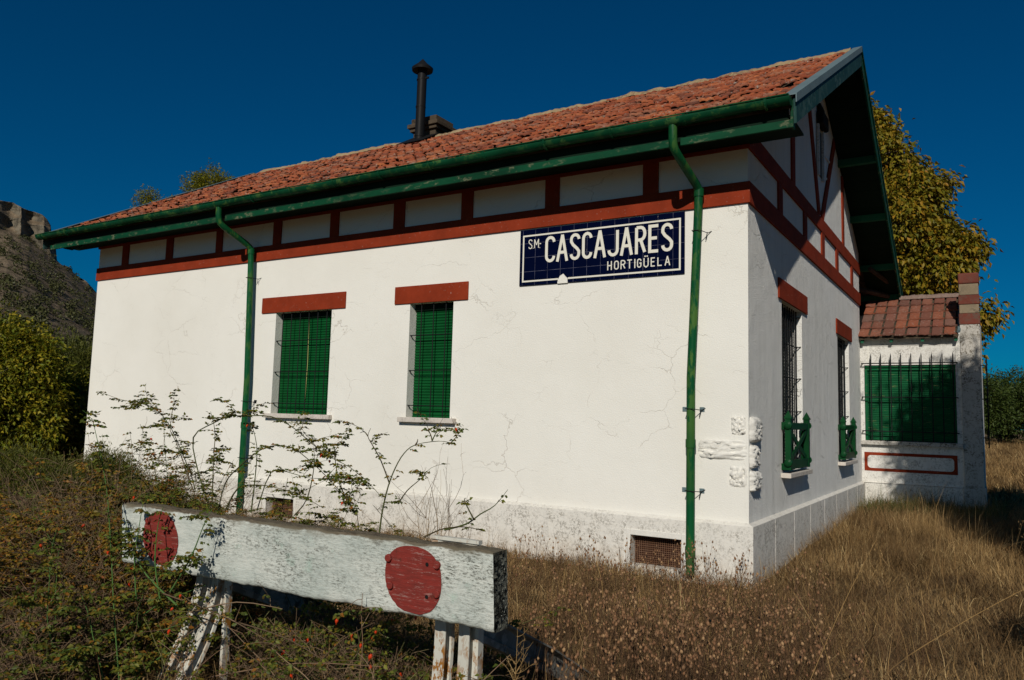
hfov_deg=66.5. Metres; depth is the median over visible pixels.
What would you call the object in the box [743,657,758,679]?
seedhead weed
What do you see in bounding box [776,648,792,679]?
seedhead weed
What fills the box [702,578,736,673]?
seedhead weed
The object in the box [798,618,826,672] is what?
seedhead weed
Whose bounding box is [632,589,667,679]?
seedhead weed
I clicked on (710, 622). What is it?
seedhead weed
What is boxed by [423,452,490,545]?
dry plant
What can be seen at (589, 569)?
seedhead weed
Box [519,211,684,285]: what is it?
station sign
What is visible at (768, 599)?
seedhead weed
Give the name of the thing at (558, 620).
seedhead weed
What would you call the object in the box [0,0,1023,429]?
sky
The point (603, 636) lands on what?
seedhead weed
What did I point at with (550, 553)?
seedhead weed
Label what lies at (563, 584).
seedhead weed
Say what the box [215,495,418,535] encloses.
bramble thicket
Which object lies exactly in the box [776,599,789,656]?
seedhead weed
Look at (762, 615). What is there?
seedhead weed
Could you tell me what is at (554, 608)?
seedhead weed
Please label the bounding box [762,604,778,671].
seedhead weed
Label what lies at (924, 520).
dry grass
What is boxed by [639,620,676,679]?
seedhead weed
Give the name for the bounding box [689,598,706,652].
seedhead weed
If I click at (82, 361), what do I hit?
willow shrub
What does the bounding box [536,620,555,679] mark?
seedhead weed
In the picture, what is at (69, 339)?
willow shrub
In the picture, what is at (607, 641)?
seedhead weed
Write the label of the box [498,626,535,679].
dry plant
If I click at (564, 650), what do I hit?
seedhead weed
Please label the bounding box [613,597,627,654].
seedhead weed
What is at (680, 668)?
seedhead weed
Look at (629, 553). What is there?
seedhead weed
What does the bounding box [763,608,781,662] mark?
seedhead weed
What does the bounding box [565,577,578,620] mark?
seedhead weed
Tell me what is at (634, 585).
seedhead weed
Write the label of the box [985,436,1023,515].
dry grass
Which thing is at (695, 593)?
seedhead weed
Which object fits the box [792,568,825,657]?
seedhead weed
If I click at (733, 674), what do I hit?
seedhead weed
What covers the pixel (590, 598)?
seedhead weed
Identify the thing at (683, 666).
seedhead weed
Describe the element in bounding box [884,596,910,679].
grass stalk
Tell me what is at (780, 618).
seedhead weed
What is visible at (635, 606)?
seedhead weed
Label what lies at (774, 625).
seedhead weed
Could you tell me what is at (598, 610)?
seedhead weed
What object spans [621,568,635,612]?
seedhead weed
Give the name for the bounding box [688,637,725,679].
seedhead weed
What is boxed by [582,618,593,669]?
seedhead weed
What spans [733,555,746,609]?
seedhead weed
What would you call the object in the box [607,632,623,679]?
seedhead weed
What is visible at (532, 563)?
seedhead weed
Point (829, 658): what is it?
seedhead weed
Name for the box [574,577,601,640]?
seedhead weed
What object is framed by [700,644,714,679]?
seedhead weed
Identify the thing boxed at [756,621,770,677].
seedhead weed
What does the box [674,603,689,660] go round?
seedhead weed
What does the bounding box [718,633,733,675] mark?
seedhead weed
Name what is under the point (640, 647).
seedhead weed
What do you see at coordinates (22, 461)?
broom shrub
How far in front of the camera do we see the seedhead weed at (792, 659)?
5.00 m
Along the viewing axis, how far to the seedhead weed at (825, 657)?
5.29 m
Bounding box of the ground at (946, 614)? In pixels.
[12,430,1023,679]
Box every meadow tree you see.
[982,369,1020,440]
[983,364,1023,440]
[984,373,1021,442]
[994,379,1023,443]
[1010,369,1023,438]
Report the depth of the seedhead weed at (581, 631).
6.00 m
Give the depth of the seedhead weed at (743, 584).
7.42 m
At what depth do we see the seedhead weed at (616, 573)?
7.44 m
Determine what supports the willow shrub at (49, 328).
on the ground at (946, 614)
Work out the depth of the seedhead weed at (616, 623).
5.31 m
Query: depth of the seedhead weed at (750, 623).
5.82 m
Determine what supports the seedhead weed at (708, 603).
on the ground at (946, 614)
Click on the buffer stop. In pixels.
(446, 583)
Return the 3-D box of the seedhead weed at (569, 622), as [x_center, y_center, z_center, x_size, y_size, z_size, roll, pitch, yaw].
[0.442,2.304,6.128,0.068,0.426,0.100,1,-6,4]
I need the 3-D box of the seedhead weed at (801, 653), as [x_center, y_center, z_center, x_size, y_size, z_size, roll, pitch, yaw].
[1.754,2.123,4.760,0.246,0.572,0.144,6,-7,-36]
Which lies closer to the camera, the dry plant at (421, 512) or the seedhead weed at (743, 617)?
the dry plant at (421, 512)
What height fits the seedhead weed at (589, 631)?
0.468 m
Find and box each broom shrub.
[0,432,95,520]
[22,440,163,524]
[90,467,205,513]
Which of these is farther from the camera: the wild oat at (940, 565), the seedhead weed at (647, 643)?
the wild oat at (940, 565)
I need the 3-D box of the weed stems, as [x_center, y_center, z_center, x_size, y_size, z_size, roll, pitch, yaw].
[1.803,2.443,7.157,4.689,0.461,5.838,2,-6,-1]
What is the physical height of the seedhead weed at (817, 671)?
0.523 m
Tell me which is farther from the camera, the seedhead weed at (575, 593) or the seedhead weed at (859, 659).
the seedhead weed at (575, 593)
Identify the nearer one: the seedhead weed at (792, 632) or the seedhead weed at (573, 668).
the seedhead weed at (573, 668)
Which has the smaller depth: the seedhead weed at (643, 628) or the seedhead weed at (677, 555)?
the seedhead weed at (643, 628)
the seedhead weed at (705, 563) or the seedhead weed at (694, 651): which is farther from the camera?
the seedhead weed at (705, 563)
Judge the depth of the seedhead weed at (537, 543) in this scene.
9.38 m
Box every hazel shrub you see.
[0,295,84,465]
[0,338,30,458]
[37,356,89,471]
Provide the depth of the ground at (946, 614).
7.47 m
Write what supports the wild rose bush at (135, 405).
on the ground at (946, 614)
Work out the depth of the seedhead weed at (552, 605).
5.78 m
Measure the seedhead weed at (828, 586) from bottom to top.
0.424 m
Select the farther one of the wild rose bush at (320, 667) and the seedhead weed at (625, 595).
the seedhead weed at (625, 595)
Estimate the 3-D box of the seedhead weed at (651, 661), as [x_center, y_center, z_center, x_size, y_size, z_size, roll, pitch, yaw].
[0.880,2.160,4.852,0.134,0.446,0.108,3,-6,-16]
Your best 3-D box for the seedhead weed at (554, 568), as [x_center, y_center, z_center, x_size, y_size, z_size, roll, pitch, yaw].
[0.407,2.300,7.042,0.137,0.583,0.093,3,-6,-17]
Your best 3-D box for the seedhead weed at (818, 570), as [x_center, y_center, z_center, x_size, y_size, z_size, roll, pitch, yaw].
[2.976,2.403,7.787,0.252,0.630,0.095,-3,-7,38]
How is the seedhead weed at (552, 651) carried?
on the ground at (946, 614)
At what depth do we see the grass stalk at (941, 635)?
4.17 m
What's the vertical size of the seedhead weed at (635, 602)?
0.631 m
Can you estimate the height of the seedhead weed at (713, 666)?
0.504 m
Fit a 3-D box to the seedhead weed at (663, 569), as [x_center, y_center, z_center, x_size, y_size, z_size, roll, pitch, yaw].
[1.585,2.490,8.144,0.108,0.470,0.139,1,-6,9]
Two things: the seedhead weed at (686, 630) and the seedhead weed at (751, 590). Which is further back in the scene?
the seedhead weed at (751, 590)
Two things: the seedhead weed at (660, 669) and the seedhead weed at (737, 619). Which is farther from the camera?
the seedhead weed at (737, 619)
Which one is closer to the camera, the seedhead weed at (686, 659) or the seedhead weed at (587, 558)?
the seedhead weed at (686, 659)
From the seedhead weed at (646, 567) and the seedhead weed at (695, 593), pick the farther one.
the seedhead weed at (646, 567)
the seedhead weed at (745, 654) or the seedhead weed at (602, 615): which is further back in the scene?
the seedhead weed at (602, 615)
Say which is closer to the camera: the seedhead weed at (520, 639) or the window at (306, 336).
the seedhead weed at (520, 639)
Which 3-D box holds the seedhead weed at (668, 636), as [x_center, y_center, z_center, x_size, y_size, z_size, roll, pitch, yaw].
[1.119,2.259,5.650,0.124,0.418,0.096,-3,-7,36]
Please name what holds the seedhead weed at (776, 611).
on the ground at (946, 614)
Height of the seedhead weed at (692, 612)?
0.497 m
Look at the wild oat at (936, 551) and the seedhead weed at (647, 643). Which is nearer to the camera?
the seedhead weed at (647, 643)
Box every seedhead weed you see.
[507,556,516,599]
[508,627,539,679]
[512,565,535,618]
[514,654,538,679]
[517,561,529,602]
[519,636,538,679]
[520,606,535,666]
[522,549,532,587]
[523,600,536,634]
[524,545,537,590]
[528,623,537,675]
[529,526,549,569]
[530,616,547,679]
[534,554,544,590]
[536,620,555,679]
[539,620,558,679]
[539,643,555,679]
[544,537,559,582]
[545,614,559,646]
[547,594,559,637]
[548,593,561,632]
[549,589,570,651]
[550,561,562,595]
[554,567,570,611]
[555,550,562,592]
[555,572,572,632]
[556,641,582,679]
[557,588,566,649]
[560,639,579,679]
[561,593,575,641]
[563,614,578,653]
[564,553,577,582]
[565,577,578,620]
[565,610,572,651]
[565,655,588,679]
[569,583,584,640]
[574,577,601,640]
[574,610,598,658]
[576,534,590,582]
[577,629,604,679]
[578,560,591,602]
[578,664,600,679]
[579,613,589,661]
[580,560,611,632]
[581,578,607,640]
[581,587,597,660]
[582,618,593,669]
[584,545,596,589]
[584,588,623,674]
[586,589,599,655]
[587,545,594,579]
[590,629,605,679]
[591,589,605,648]
[591,642,617,679]
[593,536,605,586]
[594,564,604,602]
[596,609,638,677]
[597,550,611,587]
[597,648,613,679]
[598,590,616,645]
[599,550,612,587]
[599,594,614,662]
[599,623,611,668]
[599,629,615,679]
[603,598,616,634]
[603,608,628,674]
[604,592,632,650]
[605,612,619,679]
[605,636,638,679]
[606,627,623,675]
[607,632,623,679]
[608,657,620,679]
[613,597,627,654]
[614,559,621,598]
[615,590,638,637]
[616,604,638,677]
[617,541,640,587]
[617,629,637,678]
[618,559,628,622]
[618,599,649,673]
[618,600,641,678]
[618,638,625,676]
[619,608,634,654]
[620,586,631,612]
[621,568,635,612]
[621,661,643,679]
[622,582,638,647]
[623,608,642,676]
[625,535,632,568]
[625,542,630,571]
[625,626,643,673]
[626,562,635,606]
[631,589,642,642]
[631,616,649,670]
[632,576,666,650]
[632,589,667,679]
[634,620,648,679]
[634,620,680,678]
[634,640,648,675]
[636,637,652,676]
[637,617,658,675]
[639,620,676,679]
[640,602,650,663]
[641,556,651,592]
[641,653,659,679]
[642,553,656,596]
[642,598,659,659]
[643,565,655,608]
[644,661,661,679]
[646,599,664,663]
[646,637,666,679]
[648,597,664,654]
[649,615,669,663]
[651,594,675,648]
[653,544,661,588]
[654,566,674,611]
[654,647,685,679]
[656,587,682,638]
[656,630,672,673]
[658,568,686,627]
[659,557,668,600]
[659,624,674,668]
[660,589,674,644]
[660,625,680,679]
[662,554,691,621]
[662,627,686,678]
[662,657,678,678]
[663,570,689,637]
[665,581,682,633]
[665,612,684,669]
[666,595,687,644]
[668,643,688,677]
[669,598,689,679]
[671,555,683,594]
[671,614,699,668]
[671,656,694,679]
[672,539,684,574]
[673,542,688,581]
[673,631,697,679]
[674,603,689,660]
[674,627,690,667]
[674,651,702,679]
[676,606,699,673]
[676,625,695,679]
[678,550,691,598]
[680,566,707,632]
[680,629,696,679]
[683,613,700,676]
[684,538,695,572]
[684,568,699,597]
[686,596,700,637]
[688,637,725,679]
[688,649,697,679]
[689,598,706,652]
[689,602,707,679]
[689,640,706,679]
[690,630,704,678]
[691,540,712,586]
[692,614,711,679]
[692,619,709,676]
[696,620,729,679]
[697,654,727,679]
[698,571,713,616]
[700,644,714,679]
[701,595,721,655]
[701,623,733,679]
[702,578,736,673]
[703,552,710,591]
[706,603,724,657]
[707,600,723,639]
[707,606,724,660]
[708,563,718,589]
[708,591,724,643]
[708,635,726,678]
[709,592,735,669]
[714,578,726,624]
[714,638,734,679]
[714,641,746,679]
[715,556,742,630]
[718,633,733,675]
[720,586,736,646]
[724,570,737,619]
[724,619,761,679]
[724,657,755,679]
[725,605,738,651]
[726,603,742,635]
[729,622,741,679]
[730,660,744,679]
[731,606,743,648]
[732,649,762,679]
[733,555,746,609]
[733,613,745,671]
[734,563,749,617]
[736,565,748,595]
[738,602,747,649]
[740,550,752,580]
[741,586,753,625]
[741,606,759,665]
[742,597,764,664]
[742,629,766,677]
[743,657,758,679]
[744,575,764,616]
[746,571,769,625]
[747,657,760,679]
[751,582,772,627]
[753,594,777,652]
[755,588,789,679]
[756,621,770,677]
[759,639,786,678]
[761,583,782,627]
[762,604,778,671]
[763,566,798,640]
[763,607,781,679]
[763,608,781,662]
[765,600,788,642]
[765,630,808,679]
[766,604,802,678]
[768,603,779,674]
[769,636,802,679]
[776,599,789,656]
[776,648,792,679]
[778,623,805,679]
[778,639,806,679]
[778,640,814,679]
[781,640,802,678]
[783,610,805,657]
[783,612,800,676]
[787,566,799,623]
[789,603,810,648]
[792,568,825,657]
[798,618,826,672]
[799,547,822,607]
[799,654,822,679]
[801,567,825,626]
[806,654,833,678]
[807,618,830,679]
[808,581,823,637]
[810,632,838,679]
[810,639,823,679]
[815,612,839,678]
[820,572,834,605]
[842,649,863,679]
[846,648,868,679]
[848,603,863,643]
[848,668,864,679]
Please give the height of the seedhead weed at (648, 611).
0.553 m
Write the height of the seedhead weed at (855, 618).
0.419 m
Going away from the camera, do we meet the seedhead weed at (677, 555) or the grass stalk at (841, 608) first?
the grass stalk at (841, 608)
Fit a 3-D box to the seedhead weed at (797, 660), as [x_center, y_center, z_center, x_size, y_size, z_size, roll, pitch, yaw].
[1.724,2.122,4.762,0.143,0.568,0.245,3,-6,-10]
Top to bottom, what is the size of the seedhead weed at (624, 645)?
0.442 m
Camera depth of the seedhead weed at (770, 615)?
5.68 m
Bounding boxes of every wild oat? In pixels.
[926,521,944,590]
[932,525,947,606]
[953,531,969,598]
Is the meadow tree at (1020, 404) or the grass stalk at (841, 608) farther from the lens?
the meadow tree at (1020, 404)
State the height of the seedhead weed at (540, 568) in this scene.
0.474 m
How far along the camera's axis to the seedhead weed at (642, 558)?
8.38 m
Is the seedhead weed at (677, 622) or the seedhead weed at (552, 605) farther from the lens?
the seedhead weed at (552, 605)
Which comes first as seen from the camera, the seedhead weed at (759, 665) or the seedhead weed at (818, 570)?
the seedhead weed at (759, 665)
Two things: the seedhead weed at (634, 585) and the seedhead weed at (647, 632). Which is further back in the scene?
the seedhead weed at (634, 585)
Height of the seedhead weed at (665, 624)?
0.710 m
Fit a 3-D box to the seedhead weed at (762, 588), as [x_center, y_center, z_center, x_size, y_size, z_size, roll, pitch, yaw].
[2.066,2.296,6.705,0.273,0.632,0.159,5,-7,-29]
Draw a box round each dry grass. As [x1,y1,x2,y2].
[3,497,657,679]
[799,475,1023,581]
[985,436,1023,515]
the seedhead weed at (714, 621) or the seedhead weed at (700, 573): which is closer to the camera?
the seedhead weed at (714, 621)
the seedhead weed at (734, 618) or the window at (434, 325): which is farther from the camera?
the window at (434, 325)
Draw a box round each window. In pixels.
[262,291,345,419]
[394,281,468,423]
[778,277,812,478]
[836,318,857,465]
[861,352,962,447]
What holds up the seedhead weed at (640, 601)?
on the ground at (946, 614)
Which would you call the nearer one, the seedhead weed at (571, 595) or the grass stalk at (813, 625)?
the grass stalk at (813, 625)
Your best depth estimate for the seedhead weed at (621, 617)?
5.60 m
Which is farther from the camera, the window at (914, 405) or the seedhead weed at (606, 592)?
the window at (914, 405)
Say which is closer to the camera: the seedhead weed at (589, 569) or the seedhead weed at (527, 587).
the seedhead weed at (527, 587)
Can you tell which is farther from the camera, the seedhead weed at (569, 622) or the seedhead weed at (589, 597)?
the seedhead weed at (589, 597)
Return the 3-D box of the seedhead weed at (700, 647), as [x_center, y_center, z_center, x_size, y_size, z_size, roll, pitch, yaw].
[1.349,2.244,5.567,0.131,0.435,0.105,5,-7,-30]
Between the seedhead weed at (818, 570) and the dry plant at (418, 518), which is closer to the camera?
the dry plant at (418, 518)
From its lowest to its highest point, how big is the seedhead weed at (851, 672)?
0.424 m
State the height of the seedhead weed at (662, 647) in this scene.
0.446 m
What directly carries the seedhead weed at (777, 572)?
on the ground at (946, 614)
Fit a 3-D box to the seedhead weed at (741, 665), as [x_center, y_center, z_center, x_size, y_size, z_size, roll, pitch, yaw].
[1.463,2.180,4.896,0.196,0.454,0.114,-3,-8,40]
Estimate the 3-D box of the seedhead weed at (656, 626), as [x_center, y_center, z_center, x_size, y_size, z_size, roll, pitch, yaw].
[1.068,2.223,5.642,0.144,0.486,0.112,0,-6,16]
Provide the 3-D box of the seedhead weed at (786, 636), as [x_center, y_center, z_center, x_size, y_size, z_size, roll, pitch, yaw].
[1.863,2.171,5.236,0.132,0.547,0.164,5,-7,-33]
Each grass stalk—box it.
[781,577,832,678]
[810,537,878,679]
[881,589,1023,679]
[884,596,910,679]
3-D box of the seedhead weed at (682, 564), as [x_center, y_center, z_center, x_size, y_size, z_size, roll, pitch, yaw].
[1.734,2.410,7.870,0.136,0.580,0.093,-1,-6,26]
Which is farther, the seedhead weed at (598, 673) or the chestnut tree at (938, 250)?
the chestnut tree at (938, 250)
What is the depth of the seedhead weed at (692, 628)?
5.31 m
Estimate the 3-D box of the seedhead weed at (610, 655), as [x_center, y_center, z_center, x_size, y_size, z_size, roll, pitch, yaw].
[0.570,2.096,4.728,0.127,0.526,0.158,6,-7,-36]
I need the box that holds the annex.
[858,272,989,508]
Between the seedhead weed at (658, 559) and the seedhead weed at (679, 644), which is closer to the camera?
the seedhead weed at (679, 644)
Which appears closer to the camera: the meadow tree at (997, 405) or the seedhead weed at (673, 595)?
the seedhead weed at (673, 595)
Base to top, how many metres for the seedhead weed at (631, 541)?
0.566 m
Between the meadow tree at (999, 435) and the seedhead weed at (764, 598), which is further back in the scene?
the meadow tree at (999, 435)
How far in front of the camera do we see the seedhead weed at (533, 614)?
5.83 m
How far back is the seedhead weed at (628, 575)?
7.76 m
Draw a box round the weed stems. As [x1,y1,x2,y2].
[483,542,971,679]
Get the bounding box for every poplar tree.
[130,183,164,206]
[179,158,234,191]
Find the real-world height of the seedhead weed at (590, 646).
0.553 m
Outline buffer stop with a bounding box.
[122,502,595,679]
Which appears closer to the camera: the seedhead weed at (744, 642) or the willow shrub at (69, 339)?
the seedhead weed at (744, 642)
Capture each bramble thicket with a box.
[0,422,300,651]
[0,451,211,605]
[0,554,218,679]
[3,449,239,514]
[170,593,535,679]
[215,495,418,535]
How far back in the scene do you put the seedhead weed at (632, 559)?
8.41 m
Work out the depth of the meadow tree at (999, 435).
51.77 m
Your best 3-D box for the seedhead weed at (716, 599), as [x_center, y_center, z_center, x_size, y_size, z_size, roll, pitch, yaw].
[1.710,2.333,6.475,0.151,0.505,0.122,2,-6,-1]
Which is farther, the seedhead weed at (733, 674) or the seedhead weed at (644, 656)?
the seedhead weed at (644, 656)
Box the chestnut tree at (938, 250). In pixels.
[870,91,1014,373]
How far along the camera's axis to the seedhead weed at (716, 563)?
7.11 m
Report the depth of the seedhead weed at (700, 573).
7.38 m
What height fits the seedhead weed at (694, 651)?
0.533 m
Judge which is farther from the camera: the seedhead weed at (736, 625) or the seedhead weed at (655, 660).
the seedhead weed at (736, 625)
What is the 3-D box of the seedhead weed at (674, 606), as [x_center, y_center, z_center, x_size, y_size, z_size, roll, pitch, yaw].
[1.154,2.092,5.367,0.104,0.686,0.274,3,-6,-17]
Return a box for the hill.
[0,200,96,352]
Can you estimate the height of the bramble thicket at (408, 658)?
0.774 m
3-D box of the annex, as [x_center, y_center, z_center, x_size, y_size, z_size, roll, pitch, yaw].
[9.656,1.431,18.085,2.350,5.180,4.798,-2,-7,32]
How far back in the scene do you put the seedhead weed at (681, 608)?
5.59 m
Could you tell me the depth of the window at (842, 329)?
15.19 m
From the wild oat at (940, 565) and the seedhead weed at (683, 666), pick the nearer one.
the seedhead weed at (683, 666)
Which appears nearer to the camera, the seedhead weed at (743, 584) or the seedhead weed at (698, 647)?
the seedhead weed at (698, 647)
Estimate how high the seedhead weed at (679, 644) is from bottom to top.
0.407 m
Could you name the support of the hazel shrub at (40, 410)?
on the ground at (946, 614)
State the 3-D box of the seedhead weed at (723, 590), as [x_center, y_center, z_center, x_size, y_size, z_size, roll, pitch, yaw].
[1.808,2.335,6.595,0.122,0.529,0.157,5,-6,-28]
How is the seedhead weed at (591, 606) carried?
on the ground at (946, 614)
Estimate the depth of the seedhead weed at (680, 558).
8.55 m
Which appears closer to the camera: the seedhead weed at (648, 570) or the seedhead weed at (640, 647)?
the seedhead weed at (640, 647)
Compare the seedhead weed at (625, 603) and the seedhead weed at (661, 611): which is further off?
the seedhead weed at (625, 603)
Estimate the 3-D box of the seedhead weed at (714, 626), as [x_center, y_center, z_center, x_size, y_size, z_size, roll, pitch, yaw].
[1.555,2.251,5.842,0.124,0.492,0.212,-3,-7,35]
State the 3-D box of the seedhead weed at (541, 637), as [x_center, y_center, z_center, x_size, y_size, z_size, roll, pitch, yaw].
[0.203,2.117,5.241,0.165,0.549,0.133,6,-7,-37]
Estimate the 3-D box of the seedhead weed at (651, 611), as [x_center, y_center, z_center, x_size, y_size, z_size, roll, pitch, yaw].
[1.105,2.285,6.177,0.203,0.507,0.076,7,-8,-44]
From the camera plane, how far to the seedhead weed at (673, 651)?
4.65 m
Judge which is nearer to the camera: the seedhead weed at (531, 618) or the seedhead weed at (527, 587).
the seedhead weed at (531, 618)
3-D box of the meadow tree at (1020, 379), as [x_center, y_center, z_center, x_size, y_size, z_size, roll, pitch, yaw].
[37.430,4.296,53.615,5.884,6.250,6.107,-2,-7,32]
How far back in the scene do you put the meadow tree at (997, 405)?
46.14 m
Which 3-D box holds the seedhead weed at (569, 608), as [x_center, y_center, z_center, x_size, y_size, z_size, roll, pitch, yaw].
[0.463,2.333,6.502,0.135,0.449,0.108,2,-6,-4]
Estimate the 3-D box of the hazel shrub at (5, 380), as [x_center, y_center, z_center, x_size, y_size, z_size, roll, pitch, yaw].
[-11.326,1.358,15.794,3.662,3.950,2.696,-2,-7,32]
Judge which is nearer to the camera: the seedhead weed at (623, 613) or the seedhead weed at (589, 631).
the seedhead weed at (623, 613)
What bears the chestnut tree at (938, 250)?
on the ground at (946, 614)
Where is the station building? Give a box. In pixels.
[35,46,902,588]
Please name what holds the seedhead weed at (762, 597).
on the ground at (946, 614)
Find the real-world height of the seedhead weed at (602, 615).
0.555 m
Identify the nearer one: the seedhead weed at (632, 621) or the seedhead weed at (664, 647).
the seedhead weed at (664, 647)
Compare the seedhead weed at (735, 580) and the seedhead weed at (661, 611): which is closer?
the seedhead weed at (661, 611)
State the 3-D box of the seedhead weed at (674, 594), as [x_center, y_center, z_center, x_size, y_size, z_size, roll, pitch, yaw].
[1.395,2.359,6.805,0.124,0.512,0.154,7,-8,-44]
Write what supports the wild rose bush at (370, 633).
on the ground at (946, 614)
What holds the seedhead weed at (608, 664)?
on the ground at (946, 614)
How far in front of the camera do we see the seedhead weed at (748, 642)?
5.16 m
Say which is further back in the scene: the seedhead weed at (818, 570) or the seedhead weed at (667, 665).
the seedhead weed at (818, 570)
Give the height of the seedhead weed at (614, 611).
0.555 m
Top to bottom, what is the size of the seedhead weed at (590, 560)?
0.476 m
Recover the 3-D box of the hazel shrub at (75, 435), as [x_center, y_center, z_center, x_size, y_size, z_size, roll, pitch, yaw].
[-10.468,1.901,17.816,2.980,3.366,2.367,-2,-7,32]
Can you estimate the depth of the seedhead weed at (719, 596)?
5.44 m
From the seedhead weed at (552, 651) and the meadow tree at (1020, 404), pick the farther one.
the meadow tree at (1020, 404)
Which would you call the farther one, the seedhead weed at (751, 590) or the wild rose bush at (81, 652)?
the seedhead weed at (751, 590)
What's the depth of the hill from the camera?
224.72 m
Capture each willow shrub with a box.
[28,319,69,371]
[54,326,92,371]
[61,335,92,407]
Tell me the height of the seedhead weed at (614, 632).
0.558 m
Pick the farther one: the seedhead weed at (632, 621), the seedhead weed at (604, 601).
the seedhead weed at (604, 601)
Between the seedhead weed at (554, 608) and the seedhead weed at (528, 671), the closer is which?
the seedhead weed at (528, 671)
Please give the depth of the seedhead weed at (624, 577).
6.99 m
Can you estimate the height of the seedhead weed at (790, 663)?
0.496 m
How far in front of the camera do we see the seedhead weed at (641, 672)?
4.59 m
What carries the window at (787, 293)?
in the station building
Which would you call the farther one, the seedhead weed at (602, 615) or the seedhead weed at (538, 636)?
the seedhead weed at (602, 615)
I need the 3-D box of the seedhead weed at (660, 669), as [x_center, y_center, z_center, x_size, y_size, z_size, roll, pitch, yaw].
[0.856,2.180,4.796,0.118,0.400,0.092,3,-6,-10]
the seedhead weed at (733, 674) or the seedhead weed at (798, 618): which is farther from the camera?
the seedhead weed at (798, 618)
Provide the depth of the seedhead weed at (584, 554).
7.86 m
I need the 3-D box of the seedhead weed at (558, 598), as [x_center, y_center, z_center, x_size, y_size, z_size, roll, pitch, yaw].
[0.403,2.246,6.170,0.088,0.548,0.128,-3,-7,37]
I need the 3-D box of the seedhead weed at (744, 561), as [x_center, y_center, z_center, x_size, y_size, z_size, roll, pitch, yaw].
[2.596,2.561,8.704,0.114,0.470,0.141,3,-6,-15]
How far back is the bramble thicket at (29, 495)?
7.96 m
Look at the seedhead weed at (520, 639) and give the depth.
4.62 m
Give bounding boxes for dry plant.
[373,445,459,623]
[380,471,469,631]
[421,466,463,536]
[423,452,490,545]
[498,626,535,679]
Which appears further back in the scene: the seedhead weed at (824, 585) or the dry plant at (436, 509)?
the seedhead weed at (824, 585)
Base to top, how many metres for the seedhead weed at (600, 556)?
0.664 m
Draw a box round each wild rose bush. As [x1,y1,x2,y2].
[0,410,233,679]
[2,384,384,666]
[125,581,510,679]
[231,407,570,679]
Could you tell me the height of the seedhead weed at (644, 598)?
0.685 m
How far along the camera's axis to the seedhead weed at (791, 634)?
4.79 m
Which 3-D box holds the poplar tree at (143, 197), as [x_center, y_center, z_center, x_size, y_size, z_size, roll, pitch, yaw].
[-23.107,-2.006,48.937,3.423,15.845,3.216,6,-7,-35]
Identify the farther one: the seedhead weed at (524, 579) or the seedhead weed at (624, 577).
the seedhead weed at (524, 579)
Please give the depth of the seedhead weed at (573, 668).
4.62 m
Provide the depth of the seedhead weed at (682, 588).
6.77 m
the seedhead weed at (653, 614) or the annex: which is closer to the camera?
the seedhead weed at (653, 614)
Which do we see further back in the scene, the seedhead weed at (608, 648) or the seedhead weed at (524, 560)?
the seedhead weed at (524, 560)
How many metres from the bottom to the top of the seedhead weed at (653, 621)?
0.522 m
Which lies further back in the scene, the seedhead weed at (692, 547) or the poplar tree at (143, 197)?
the poplar tree at (143, 197)
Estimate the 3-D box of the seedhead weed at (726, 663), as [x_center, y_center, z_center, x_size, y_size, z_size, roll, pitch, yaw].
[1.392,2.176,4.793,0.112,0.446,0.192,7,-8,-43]
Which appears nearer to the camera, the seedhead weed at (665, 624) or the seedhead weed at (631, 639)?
the seedhead weed at (665, 624)
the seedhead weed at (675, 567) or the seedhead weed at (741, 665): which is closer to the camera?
the seedhead weed at (741, 665)
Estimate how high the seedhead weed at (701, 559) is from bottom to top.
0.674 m
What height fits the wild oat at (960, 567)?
0.730 m
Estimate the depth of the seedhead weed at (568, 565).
8.11 m
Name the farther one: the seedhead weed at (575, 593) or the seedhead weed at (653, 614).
the seedhead weed at (575, 593)
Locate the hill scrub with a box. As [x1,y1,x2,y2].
[0,227,95,356]
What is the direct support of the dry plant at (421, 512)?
on the ground at (946, 614)
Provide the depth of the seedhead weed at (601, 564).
8.10 m
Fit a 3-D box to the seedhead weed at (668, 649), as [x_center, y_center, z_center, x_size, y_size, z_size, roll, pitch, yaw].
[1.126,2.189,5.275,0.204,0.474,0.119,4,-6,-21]
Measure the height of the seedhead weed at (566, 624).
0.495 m
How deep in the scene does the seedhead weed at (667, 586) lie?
6.88 m
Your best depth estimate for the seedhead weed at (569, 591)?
6.58 m
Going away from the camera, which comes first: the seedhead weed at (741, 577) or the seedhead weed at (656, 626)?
the seedhead weed at (656, 626)
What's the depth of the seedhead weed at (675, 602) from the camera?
6.54 m
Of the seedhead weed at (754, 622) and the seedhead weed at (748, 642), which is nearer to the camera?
the seedhead weed at (748, 642)
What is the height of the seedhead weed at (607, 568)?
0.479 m
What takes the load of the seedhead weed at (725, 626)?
on the ground at (946, 614)
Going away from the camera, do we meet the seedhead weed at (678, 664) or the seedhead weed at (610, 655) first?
the seedhead weed at (610, 655)
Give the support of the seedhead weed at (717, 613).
on the ground at (946, 614)
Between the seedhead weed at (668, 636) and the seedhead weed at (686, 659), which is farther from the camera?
the seedhead weed at (668, 636)
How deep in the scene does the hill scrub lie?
181.08 m
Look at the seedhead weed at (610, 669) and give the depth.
4.66 m
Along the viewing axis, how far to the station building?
11.57 m
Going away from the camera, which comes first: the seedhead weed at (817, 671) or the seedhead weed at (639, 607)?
the seedhead weed at (817, 671)

